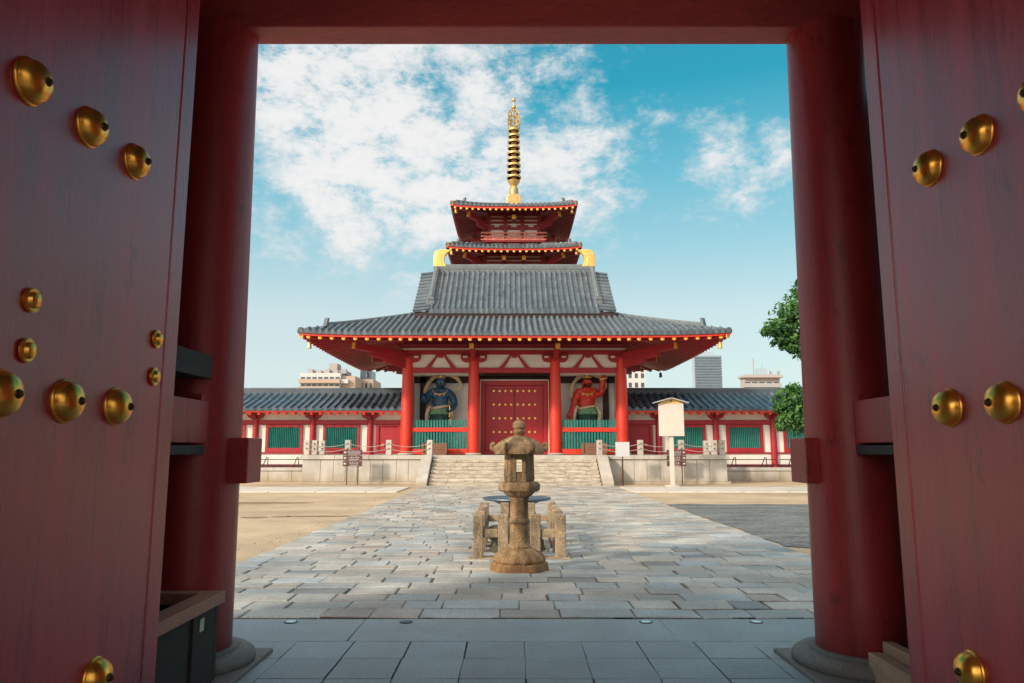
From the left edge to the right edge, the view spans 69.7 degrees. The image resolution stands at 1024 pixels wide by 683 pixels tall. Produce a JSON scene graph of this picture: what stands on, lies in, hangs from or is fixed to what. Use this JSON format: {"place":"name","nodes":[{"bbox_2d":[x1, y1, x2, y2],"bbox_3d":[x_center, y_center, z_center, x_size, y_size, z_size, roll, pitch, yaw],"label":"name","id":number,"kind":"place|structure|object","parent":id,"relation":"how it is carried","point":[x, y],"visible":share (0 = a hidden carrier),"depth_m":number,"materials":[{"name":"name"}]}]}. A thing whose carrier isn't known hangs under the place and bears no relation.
{"place":"outdoors","nodes":[
{"label":"outdoors","id":0,"kind":"place"},
{"bbox_2d":[298,363,361,387],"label":"apartment block","id":1,"kind":"structure","parent":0,"point":[334,375],"depth_m":190.76,"materials":[{"name":"beige concrete"}]},
{"bbox_2d":[360,370,380,387],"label":"building","id":2,"kind":"structure","parent":0,"point":[370,382],"depth_m":203.73,"materials":[{"name":"beige concrete"}]},
{"bbox_2d":[244,44,801,387],"label":"sky","id":3,"kind":"structure","parent":0,"point":[675,159],"materials":[{"name":"blue"}]},
{"bbox_2d":[233,486,813,619],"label":"stone path","id":4,"kind":"structure","parent":0,"point":[721,571],"depth_m":9.10,"materials":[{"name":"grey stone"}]},
{"bbox_2d":[483,495,550,514],"bbox_3d":[0.090,3.190,13.580,1.270,0.615,1.270,0,-8,0],"label":"bronze basin","id":5,"kind":"object","parent":4,"relation":"on","point":[500,499],"visible":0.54,"depth_m":13.36,"materials":[{"name":"metal"}]},
{"bbox_2d":[488,523,545,552],"bbox_3d":[0.060,2.942,11.242,0.921,0.442,1.661,0,-8,0],"label":"rock","id":6,"kind":"object","parent":4,"relation":"on","point":[494,546],"visible":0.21,"depth_m":10.77,"materials":[{"name":"grey stone"}]},
{"bbox_2d":[490,419,548,574],"bbox_3d":[0.090,1.914,9.239,0.748,1.869,0.656,0,-8,0],"label":"stone lantern","id":7,"kind":"object","parent":4,"relation":"on","point":[519,554],"visible":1,"depth_m":9.09,"materials":[{"name":"brown stone"}]},
{"bbox_2d":[468,502,570,559],"bbox_3d":[0.100,2.858,11.254,1.400,0.632,2.542,0,-8,0],"label":"stone fence","id":8,"kind":"object","parent":4,"relation":"on","point":[554,518],"visible":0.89,"depth_m":10.06,"materials":[{"name":"beige stone"}]},
{"bbox_2d":[236,481,810,563],"bbox_3d":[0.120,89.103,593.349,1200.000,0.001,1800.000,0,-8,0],"label":"sand ground","id":9,"kind":"structure","parent":0,"point":[261,533],"depth_m":20.83,"materials":[{"name":"beige sand"}]},
{"bbox_2d":[240,516,266,517],"bbox_3d":[-5.783,3.946,16.494,0.645,0.001,0.444,0,-8,0],"label":"damp patch","id":10,"kind":"object","parent":9,"relation":"on","point":[253,517],"visible":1,"depth_m":16.45,"materials":[{"name":"beige sand"}]},
{"bbox_2d":[239,502,311,503],"bbox_3d":[-7.152,4.622,21.074,2.983,0.001,0.723,0,-8,0],"label":"damp patch","id":11,"kind":"object","parent":9,"relation":"on","point":[269,502],"visible":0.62,"depth_m":21.16,"materials":[{"name":"beige sand"}]},
{"bbox_2d":[291,515,343,516],"bbox_3d":[-4.420,3.992,16.806,1.555,0.001,0.343,0,-8,0],"label":"damp patch","id":12,"kind":"object","parent":9,"relation":"on","point":[319,516],"visible":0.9,"depth_m":16.70,"materials":[{"name":"beige sand"}]},
{"bbox_2d":[242,388,401,480],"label":"cloister","id":13,"kind":"structure","parent":9,"relation":"on","point":[283,423],"depth_m":36.69,"materials":[{"name":"tile"}]},
{"bbox_2d":[242,425,245,437],"bbox_3d":[-14.230,4.835,36.656,1.840,1.348,0.089,0,-8,0],"label":"window","id":14,"kind":"structure","parent":13,"relation":"in","point":[243,426],"depth_m":36.68,"materials":[{"name":"red paint"}]},
{"bbox_2d":[261,457,302,466],"bbox_3d":[-11.380,5.909,35.973,2.600,0.519,0.040,0,-8,0],"label":"barrier rail","id":15,"kind":"object","parent":13,"relation":"on","point":[298,459],"visible":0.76,"depth_m":35.97,"materials":[{"name":"black metal"}]},
{"bbox_2d":[265,425,302,451],"bbox_3d":[-11.370,4.835,36.656,1.840,1.348,0.089,0,-8,0],"label":"window","id":16,"kind":"structure","parent":13,"relation":"in","point":[278,438],"depth_m":36.65,"materials":[{"name":"red paint"}]},
{"bbox_2d":[323,425,359,451],"bbox_3d":[-8.510,4.835,36.656,1.840,1.348,0.089,0,-8,0],"label":"window","id":17,"kind":"structure","parent":13,"relation":"in","point":[334,435],"depth_m":36.65,"materials":[{"name":"green paint"}]},
{"bbox_2d":[379,427,398,451],"bbox_3d":[-6.130,4.875,36.642,1.000,1.263,0.103,0,-8,0],"label":"door","id":18,"kind":"structure","parent":13,"relation":"in","point":[385,433],"depth_m":36.66,"materials":[{"name":"red paint"}]},
{"bbox_2d":[343,449,362,484],"bbox_3d":[-6.930,5.446,31.931,0.840,1.550,0.080,0,-8,0],"label":"direction sign","id":19,"kind":"object","parent":9,"relation":"on","point":[352,457],"visible":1,"depth_m":31.94,"materials":[{"name":"brown metal"}]},
{"bbox_2d":[446,97,581,263],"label":"pagoda","id":20,"kind":"object","parent":9,"relation":"on","point":[513,230],"visible":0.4,"depth_m":69.18,"materials":[{"name":"wood"}]},
{"bbox_2d":[298,454,730,486],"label":"stone platform","id":21,"kind":"structure","parent":9,"relation":"on","point":[419,470],"depth_m":32.71,"materials":[{"name":"stone"}]},
{"bbox_2d":[304,440,310,454],"bbox_3d":[-9.220,4.777,33.111,0.250,0.680,0.282,0,-8,0],"label":"rope post","id":22,"kind":"object","parent":21,"relation":"on","point":[307,451],"visible":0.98,"depth_m":33.01,"materials":[{"name":"beige stone"}]},
{"bbox_2d":[312,440,318,454],"bbox_3d":[-9.220,4.971,34.427,0.250,0.680,0.282,0,-8,0],"label":"rope post","id":23,"kind":"object","parent":21,"relation":"on","point":[315,442],"visible":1,"depth_m":34.34,"materials":[{"name":"beige stone"}]},
{"bbox_2d":[320,441,325,454],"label":"rope post","id":24,"kind":"object","parent":21,"relation":"on","point":[322,443],"visible":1,"depth_m":35.72,"materials":[{"name":"beige stone"}]},
{"bbox_2d":[345,440,351,449],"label":"rope post","id":25,"kind":"object","parent":21,"relation":"on","point":[349,446],"visible":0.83,"depth_m":33.03,"materials":[{"name":"beige stone"}]},
{"bbox_2d":[386,440,391,454],"bbox_3d":[-5.540,4.777,33.111,0.250,0.680,0.282,0,-8,0],"label":"rope post","id":26,"kind":"object","parent":21,"relation":"on","point":[388,451],"visible":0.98,"depth_m":33.01,"materials":[{"name":"beige stone"}]},
{"bbox_2d":[427,440,432,454],"bbox_3d":[-3.700,4.777,33.111,0.250,0.680,0.282,0,-8,0],"label":"rope post","id":27,"kind":"object","parent":21,"relation":"on","point":[430,450],"visible":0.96,"depth_m":33.02,"materials":[{"name":"stone"}]},
{"bbox_2d":[306,448,429,451],"bbox_3d":[-6.463,5.190,35.125,5.534,0.174,4.394,0,-8,0],"label":"rope","id":28,"kind":"object","parent":27,"relation":"attached to","point":[364,451],"visible":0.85,"depth_m":32.95,"materials":[{"name":"fabric"}]},
{"bbox_2d":[307,443,429,446],"bbox_3d":[-6.463,4.973,35.158,5.534,0.174,4.394,0,-8,0],"label":"rope","id":29,"kind":"object","parent":27,"relation":"attached to","point":[365,446],"visible":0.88,"depth_m":32.98,"materials":[{"name":"fabric"}]},
{"bbox_2d":[422,443,447,454],"bbox_3d":[-3.600,5.025,34.385,1.160,0.560,0.560,0,-8,0],"label":"offertory box","id":30,"kind":"object","parent":21,"relation":"on","point":[440,448],"visible":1,"depth_m":34.15,"materials":[{"name":"brown wood"}]},
{"bbox_2d":[421,375,461,448],"bbox_3d":[-3.547,3.544,36.592,2.066,4.095,1.466,0,-8,0],"label":"guardian statue","id":31,"kind":"object","parent":21,"relation":"on","point":[440,395],"visible":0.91,"depth_m":36.40,"materials":[{"name":"blue paint"}]},
{"bbox_2d":[297,249,731,454],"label":"temple gate","id":32,"kind":"structure","parent":21,"relation":"on","point":[508,345],"depth_m":35.68,"materials":[{"name":"paint"}]},
{"bbox_2d":[485,386,513,449],"bbox_3d":[-0.604,3.804,36.622,1.432,3.210,0.150,0,-8,0],"label":"door","id":33,"kind":"structure","parent":32,"relation":"in","point":[499,420],"depth_m":36.65,"materials":[{"name":"paint"}]},
{"bbox_2d":[515,386,542,444],"bbox_3d":[0.844,3.804,36.622,1.432,3.210,0.150,0,-8,0],"label":"door","id":34,"kind":"structure","parent":32,"relation":"in","point":[528,399],"depth_m":36.67,"materials":[{"name":"paint"}]},
{"bbox_2d":[566,375,607,448],"bbox_3d":[3.734,3.554,36.664,2.144,4.095,1.320,0,-8,0],"label":"guardian statue","id":35,"kind":"object","parent":21,"relation":"on","point":[586,395],"visible":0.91,"depth_m":36.42,"materials":[{"name":"red paint"}]},
{"bbox_2d":[581,443,606,454],"bbox_3d":[3.840,5.025,34.385,1.160,0.560,0.560,0,-8,0],"label":"offertory box","id":36,"kind":"object","parent":21,"relation":"on","point":[588,448],"visible":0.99,"depth_m":34.15,"materials":[{"name":"brown wood"}]},
{"bbox_2d":[596,440,602,454],"bbox_3d":[3.940,4.777,33.111,0.250,0.680,0.282,0,-8,0],"label":"rope post","id":37,"kind":"object","parent":21,"relation":"on","point":[599,451],"visible":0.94,"depth_m":33.01,"materials":[{"name":"grey stone"}]},
{"bbox_2d":[600,448,722,451],"bbox_3d":[6.704,5.190,35.125,5.534,0.174,4.394,0,-8,0],"label":"rope","id":38,"kind":"object","parent":37,"relation":"attached to","point":[666,451],"visible":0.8,"depth_m":32.95,"materials":[{"name":"fabric"}]},
{"bbox_2d":[600,443,722,446],"bbox_3d":[6.704,4.973,35.158,5.534,0.174,4.394,0,-8,0],"label":"rope","id":39,"kind":"object","parent":37,"relation":"attached to","point":[667,446],"visible":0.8,"depth_m":32.98,"materials":[{"name":"fabric"}]},
{"bbox_2d":[637,440,643,454],"bbox_3d":[5.780,4.777,33.111,0.250,0.680,0.282,0,-8,0],"label":"rope post","id":40,"kind":"object","parent":21,"relation":"on","point":[639,450],"visible":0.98,"depth_m":33.01,"materials":[{"name":"grey stone"}]},
{"bbox_2d":[678,440,683,449],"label":"rope post","id":41,"kind":"object","parent":21,"relation":"on","point":[680,445],"visible":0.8,"depth_m":33.02,"materials":[{"name":"grey stone"}]},
{"bbox_2d":[703,441,708,454],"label":"rope post","id":42,"kind":"object","parent":21,"relation":"on","point":[705,443],"visible":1,"depth_m":35.72,"materials":[{"name":"grey stone"}]},
{"bbox_2d":[710,440,716,454],"bbox_3d":[9.460,4.971,34.427,0.250,0.680,0.282,0,-8,0],"label":"rope post","id":43,"kind":"object","parent":21,"relation":"on","point":[713,447],"visible":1,"depth_m":34.33,"materials":[{"name":"grey stone"}]},
{"bbox_2d":[718,440,725,454],"bbox_3d":[9.460,4.777,33.111,0.250,0.680,0.282,0,-8,0],"label":"rope post","id":44,"kind":"object","parent":21,"relation":"on","point":[721,450],"visible":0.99,"depth_m":33.02,"materials":[{"name":"grey stone"}]},
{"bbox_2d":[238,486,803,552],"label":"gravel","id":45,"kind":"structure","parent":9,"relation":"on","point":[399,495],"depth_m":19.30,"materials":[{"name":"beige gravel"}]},
{"bbox_2d":[232,619,814,643],"bbox_3d":[1.002,2.400,6.062,10.570,0.051,0.757,0,-8,0],"label":"kerb band","id":46,"kind":"object","parent":9,"relation":"on","point":[524,630],"visible":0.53,"depth_m":6.03,"materials":[{"name":"grey stone"}]},
{"bbox_2d":[284,620,297,623],"bbox_3d":[-1.900,2.406,6.316,0.116,0.012,0.116,0,-8,0],"label":"floor light","id":47,"kind":"object","parent":46,"relation":"on","point":[290,621],"visible":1,"depth_m":6.29,"materials":[{"name":"white glass"}]},
{"bbox_2d":[400,620,412,623],"bbox_3d":[-0.910,2.406,6.316,0.116,0.012,0.116,0,-8,0],"label":"floor light","id":48,"kind":"object","parent":46,"relation":"on","point":[406,621],"visible":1,"depth_m":6.29,"materials":[{"name":"black metal"}]},
{"bbox_2d":[639,620,651,623],"bbox_3d":[1.150,2.406,6.316,0.116,0.012,0.116,0,-8,0],"label":"floor light","id":49,"kind":"object","parent":46,"relation":"on","point":[645,621],"visible":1,"depth_m":6.29,"materials":[{"name":"silver metal"}]},
{"bbox_2d":[749,620,762,623],"bbox_3d":[2.100,2.406,6.316,0.116,0.012,0.116,0,-8,0],"label":"floor light","id":50,"kind":"object","parent":46,"relation":"on","point":[756,621],"visible":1,"depth_m":6.29,"materials":[{"name":"silver metal"}]},
{"bbox_2d":[298,618,804,618],"bbox_3d":[0.293,2.445,6.462,6.386,0.025,0.050,0,-8,0],"label":"drain slot","id":51,"kind":"object","parent":9,"relation":"on","point":[597,618],"visible":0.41,"depth_m":6.45,"materials":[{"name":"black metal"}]},
{"bbox_2d":[615,442,629,485],"bbox_3d":[4.740,5.232,31.472,0.600,1.840,0.078,0,-8,0],"label":"white sign","id":52,"kind":"object","parent":9,"relation":"on","point":[622,450],"visible":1,"depth_m":31.51,"materials":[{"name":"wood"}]},
{"bbox_2d":[652,398,688,486],"bbox_3d":[6.740,4.236,31.085,1.480,3.698,0.680,0,-8,0],"label":"notice board","id":53,"kind":"object","parent":9,"relation":"on","point":[671,417],"visible":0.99,"depth_m":31.05,"materials":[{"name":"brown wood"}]},
{"bbox_2d":[666,449,685,484],"bbox_3d":[7.170,5.461,32.030,0.840,1.550,0.080,0,-8,0],"label":"direction sign","id":54,"kind":"object","parent":9,"relation":"on","point":[679,457],"visible":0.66,"depth_m":32.04,"materials":[{"name":"brown metal"}]},
{"bbox_2d":[627,388,804,480],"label":"cloister","id":55,"kind":"structure","parent":9,"relation":"on","point":[739,421],"depth_m":36.66,"materials":[{"name":"tile"}]},
{"bbox_2d":[630,427,649,451],"bbox_3d":[6.370,4.875,36.642,1.000,1.263,0.103,0,-8,0],"label":"door","id":56,"kind":"structure","parent":55,"relation":"in","point":[636,433],"depth_m":36.66,"materials":[{"name":"red paint"}]},
{"bbox_2d":[674,425,705,451],"bbox_3d":[8.750,4.835,36.656,1.840,1.348,0.089,0,-8,0],"label":"window","id":57,"kind":"structure","parent":55,"relation":"in","point":[694,435],"depth_m":36.65,"materials":[{"name":"green paint"}]},
{"bbox_2d":[726,425,763,451],"bbox_3d":[11.610,4.835,36.656,1.840,1.348,0.089,0,-8,0],"label":"window","id":58,"kind":"structure","parent":55,"relation":"in","point":[739,438],"depth_m":36.65,"materials":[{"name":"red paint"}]},
{"bbox_2d":[726,457,775,466],"bbox_3d":[11.620,5.909,35.973,2.600,0.519,0.040,0,-8,0],"label":"barrier rail","id":59,"kind":"object","parent":55,"relation":"on","point":[735,459],"visible":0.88,"depth_m":35.97,"materials":[{"name":"black metal"}]},
{"bbox_2d":[783,428,804,451],"bbox_3d":[14.470,4.835,36.656,1.840,1.348,0.089,0,-8,0],"label":"window","id":60,"kind":"structure","parent":55,"relation":"in","point":[786,437],"depth_m":36.65,"materials":[{"name":"green paint"}]},
{"bbox_2d":[667,504,809,547],"bbox_3d":[17.213,3.817,15.666,25.971,0.001,9.904,0,-8,0],"label":"gravel patch","id":61,"kind":"object","parent":9,"relation":"on","point":[785,524],"visible":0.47,"depth_m":16.14,"materials":[{"name":"grey gravel"}]},
{"bbox_2d":[759,279,800,359],"bbox_3d":[11.581,1.191,26.509,5.219,8.705,3.212,0,-8,0],"label":"leafy tree","id":62,"kind":"object","parent":9,"relation":"on","point":[782,328],"visible":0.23,"depth_m":26.31,"materials":[{"name":"green plant"}]},
{"bbox_2d":[239,487,807,492],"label":"cross path","id":63,"kind":"structure","parent":0,"point":[631,489],"depth_m":27.29,"materials":[{"name":"beige stone"}]},
{"bbox_2d":[766,381,804,436],"bbox_3d":[10.903,3.497,27.245,2.718,4.040,1.937,2,-9,-16],"label":"round shrub","id":64,"kind":"object","parent":63,"relation":"on","point":[788,408],"visible":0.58,"depth_m":27.10,"materials":[{"name":"green plant"}]},
{"bbox_2d":[237,641,812,682],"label":"entrance floor","id":65,"kind":"structure","parent":0,"point":[542,661],"depth_m":5.11,"materials":[{"name":"grey stone"}]},
{"bbox_2d":[154,590,224,682],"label":"timber box","id":66,"kind":"object","parent":65,"relation":"on","point":[187,636],"visible":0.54,"depth_m":4.30,"materials":[{"name":"black wood"}]},
{"bbox_2d":[0,0,1023,682],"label":"entrance gate","id":67,"kind":"structure","parent":65,"relation":"on","point":[130,458],"depth_m":3.65,"materials":[{"name":"paint"}]},
{"bbox_2d":[0,0,199,682],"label":"door","id":68,"kind":"structure","parent":67,"relation":"in","point":[97,96],"depth_m":3.13,"materials":[{"name":"paint"}]},
{"bbox_2d":[860,0,1023,682],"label":"door","id":69,"kind":"structure","parent":67,"relation":"in","point":[945,78],"depth_m":3.39,"materials":[{"name":"paint"}]},
{"bbox_2d":[627,370,645,387],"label":"building","id":70,"kind":"structure","parent":0,"point":[636,379],"depth_m":180.54,"materials":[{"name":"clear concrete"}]},
{"bbox_2d":[692,352,722,387],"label":"office tower","id":71,"kind":"structure","parent":0,"point":[706,370],"depth_m":331.34,"materials":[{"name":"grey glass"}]},
{"bbox_2d":[737,358,783,387],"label":"building","id":72,"kind":"structure","parent":0,"point":[760,378],"depth_m":190.49,"materials":[{"name":"white concrete"}]}
]}

